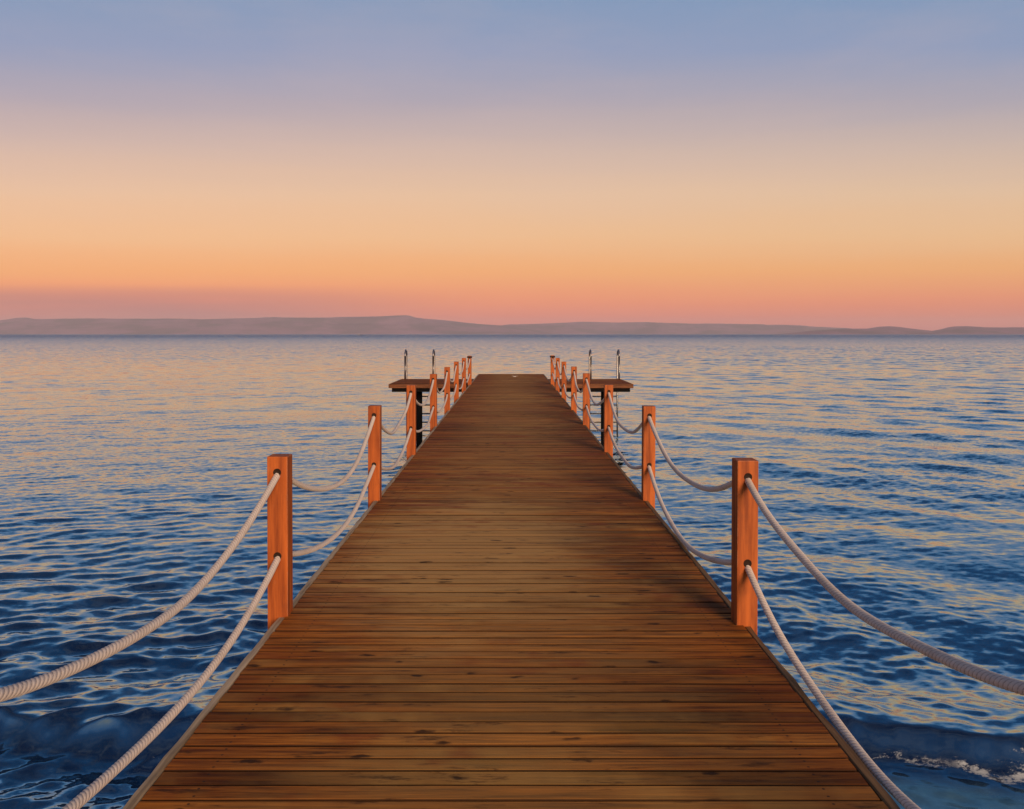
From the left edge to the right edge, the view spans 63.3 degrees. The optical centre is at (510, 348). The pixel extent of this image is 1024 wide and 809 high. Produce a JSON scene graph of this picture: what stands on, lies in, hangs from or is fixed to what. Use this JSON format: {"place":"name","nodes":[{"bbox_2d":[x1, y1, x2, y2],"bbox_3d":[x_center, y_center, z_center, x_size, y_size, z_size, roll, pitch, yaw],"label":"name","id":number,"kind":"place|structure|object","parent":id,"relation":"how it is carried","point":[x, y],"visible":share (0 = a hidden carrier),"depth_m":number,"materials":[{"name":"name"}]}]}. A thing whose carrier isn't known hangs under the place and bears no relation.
{"place":"outdoors","nodes":[
{"label":"outdoors","id":0,"kind":"place"},
{"bbox_2d":[0,315,556,333],"bbox_3d":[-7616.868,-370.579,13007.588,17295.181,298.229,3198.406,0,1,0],"label":"hills","id":1,"kind":"structure","parent":0,"point":[402,324],"depth_m":12080.72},
{"bbox_2d":[0,334,1023,808],"bbox_3d":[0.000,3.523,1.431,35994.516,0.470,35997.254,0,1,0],"label":"sea","id":2,"kind":"structure","parent":0,"point":[134,478],"depth_m":18.12,"materials":[{"name":"liquid"}]},
{"bbox_2d":[0,0,1023,330],"label":"sky","id":3,"kind":"structure","parent":0,"point":[853,164],"materials":[{"name":"orange"}]},
{"bbox_2d":[501,322,850,333],"bbox_3d":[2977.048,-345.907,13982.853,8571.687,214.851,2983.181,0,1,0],"label":"hills","id":4,"kind":"structure","parent":0,"point":[618,328],"depth_m":13272.45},
{"bbox_2d":[784,326,1023,333],"bbox_3d":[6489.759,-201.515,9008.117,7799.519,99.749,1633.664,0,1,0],"label":"hills","id":5,"kind":"structure","parent":0,"point":[951,330],"depth_m":8628.88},
{"label":"seabed","id":6,"kind":"structure","parent":0,"visible":0},
{"bbox_2d":[122,374,899,808],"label":"pier","id":7,"kind":"structure","parent":6,"relation":"on","point":[510,596],"depth_m":3.96,"materials":[{"name":"brown wood"}]},
{"bbox_2d":[267,454,292,628],"bbox_3d":[-1.324,1.291,4.761,0.116,1.362,0.122,0,1,-1],"label":"rail post","id":8,"kind":"object","parent":7,"relation":"attached to","point":[280,540],"visible":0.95,"depth_m":4.70,"materials":[{"name":"orange wood"}]},
{"bbox_2d":[368,405,381,507],"bbox_3d":[-1.319,1.232,8.042,0.116,1.362,0.122,0,1,0],"label":"rail post","id":9,"kind":"object","parent":7,"relation":"attached to","point":[375,459],"visible":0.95,"depth_m":7.98,"materials":[{"name":"orange wood"}]},
{"bbox_2d":[407,385,415,459],"bbox_3d":[-1.330,1.168,11.079,0.116,1.362,0.122,0,1,0],"label":"rail post","id":10,"kind":"object","parent":7,"relation":"attached to","point":[411,423],"visible":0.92,"depth_m":11.02,"materials":[{"name":"orange wood"}]},
{"bbox_2d":[404,349,434,433],"bbox_3d":[-3.245,1.805,29.571,1.050,3.559,0.570,0,1,0],"label":"swim ladder","id":11,"kind":"object","parent":7,"relation":"attached to","point":[406,364],"visible":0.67,"depth_m":29.76,"materials":[{"name":"silver metal"}]},
{"bbox_2d":[430,374,436,431],"bbox_3d":[-1.350,1.124,14.480,0.116,1.362,0.122,0,1,1],"label":"rail post","id":12,"kind":"object","parent":7,"relation":"attached to","point":[433,402],"visible":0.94,"depth_m":14.42,"materials":[{"name":"orange wood"}]},
{"bbox_2d":[444,367,449,414],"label":"rail post","id":13,"kind":"object","parent":7,"relation":"attached to","point":[447,391],"visible":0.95,"depth_m":17.42,"materials":[{"name":"orange wood"}]},
{"bbox_2d":[454,361,458,402],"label":"rail post","id":14,"kind":"object","parent":7,"relation":"attached to","point":[456,381],"visible":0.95,"depth_m":20.62,"materials":[{"name":"orange wood"}]},
{"bbox_2d":[462,358,465,392],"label":"rail post","id":15,"kind":"object","parent":7,"relation":"attached to","point":[464,377],"visible":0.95,"depth_m":23.52,"materials":[{"name":"orange wood"}]},
{"bbox_2d":[467,356,471,385],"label":"rail post","id":16,"kind":"object","parent":7,"relation":"attached to","point":[470,372],"visible":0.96,"depth_m":26.37,"materials":[{"name":"orange wood"}]},
{"bbox_2d":[0,359,469,701],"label":"rope","id":17,"kind":"object","parent":16,"relation":"hanging from","point":[12,691],"visible":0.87,"depth_m":3.21,"materials":[{"name":"white fabric"}]},
{"bbox_2d":[62,374,469,808],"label":"rope","id":18,"kind":"object","parent":16,"relation":"attached to","point":[90,791],"visible":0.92,"depth_m":3.58,"materials":[{"name":"white fabric"}]},
{"bbox_2d":[550,355,554,385],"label":"rail post","id":19,"kind":"object","parent":7,"relation":"attached to","point":[552,367],"visible":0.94,"depth_m":26.46,"materials":[{"name":"orange wood"}]},
{"bbox_2d":[552,373,920,808],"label":"rope","id":20,"kind":"object","parent":19,"relation":"attached to","point":[893,790],"visible":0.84,"depth_m":3.88,"materials":[{"name":"white fabric"}]},
{"bbox_2d":[552,359,1023,694],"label":"rope","id":21,"kind":"object","parent":19,"relation":"hanging from","point":[1016,686],"visible":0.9,"depth_m":3.21,"materials":[{"name":"white fabric"}]},
{"bbox_2d":[555,358,559,392],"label":"rail post","id":22,"kind":"object","parent":7,"relation":"attached to","point":[557,388],"visible":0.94,"depth_m":23.72,"materials":[{"name":"orange wood"}]},
{"bbox_2d":[561,362,565,399],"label":"rail post","id":23,"kind":"object","parent":7,"relation":"attached to","point":[563,378],"visible":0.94,"depth_m":20.82,"materials":[{"name":"orange wood"}]},
{"bbox_2d":[571,366,576,413],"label":"rail post","id":24,"kind":"object","parent":7,"relation":"attached to","point":[573,391],"visible":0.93,"depth_m":17.52,"materials":[{"name":"orange wood"}]},
{"bbox_2d":[583,373,589,429],"bbox_3d":[1.329,1.120,14.681,0.116,1.362,0.122,0,1,1],"label":"rail post","id":25,"kind":"object","parent":7,"relation":"attached to","point":[586,401],"visible":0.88,"depth_m":14.62,"materials":[{"name":"orange wood"}]},
{"bbox_2d":[589,349,619,433],"bbox_3d":[3.320,1.805,29.571,1.060,3.559,0.570,0,1,0],"label":"swim ladder","id":26,"kind":"object","parent":7,"relation":"attached to","point":[618,367],"visible":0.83,"depth_m":29.77,"materials":[{"name":"silver metal"}]},
{"bbox_2d":[604,384,612,456],"bbox_3d":[1.328,1.174,11.329,0.116,1.362,0.122,0,1,1],"label":"rail post","id":27,"kind":"object","parent":7,"relation":"attached to","point":[608,421],"visible":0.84,"depth_m":11.27,"materials":[{"name":"orange wood"}]},
{"bbox_2d":[641,405,655,508],"bbox_3d":[1.330,1.236,8.040,0.116,1.362,0.122,0,1,0],"label":"rail post","id":28,"kind":"object","parent":7,"relation":"attached to","point":[648,458],"visible":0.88,"depth_m":7.98,"materials":[{"name":"orange wood"}]},
{"bbox_2d":[731,458,757,634],"bbox_3d":[1.296,1.293,4.610,0.116,1.362,0.122,0,1,-1],"label":"rail post","id":29,"kind":"object","parent":7,"relation":"attached to","point":[744,554],"visible":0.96,"depth_m":4.55,"materials":[{"name":"orange wood"}]}
]}

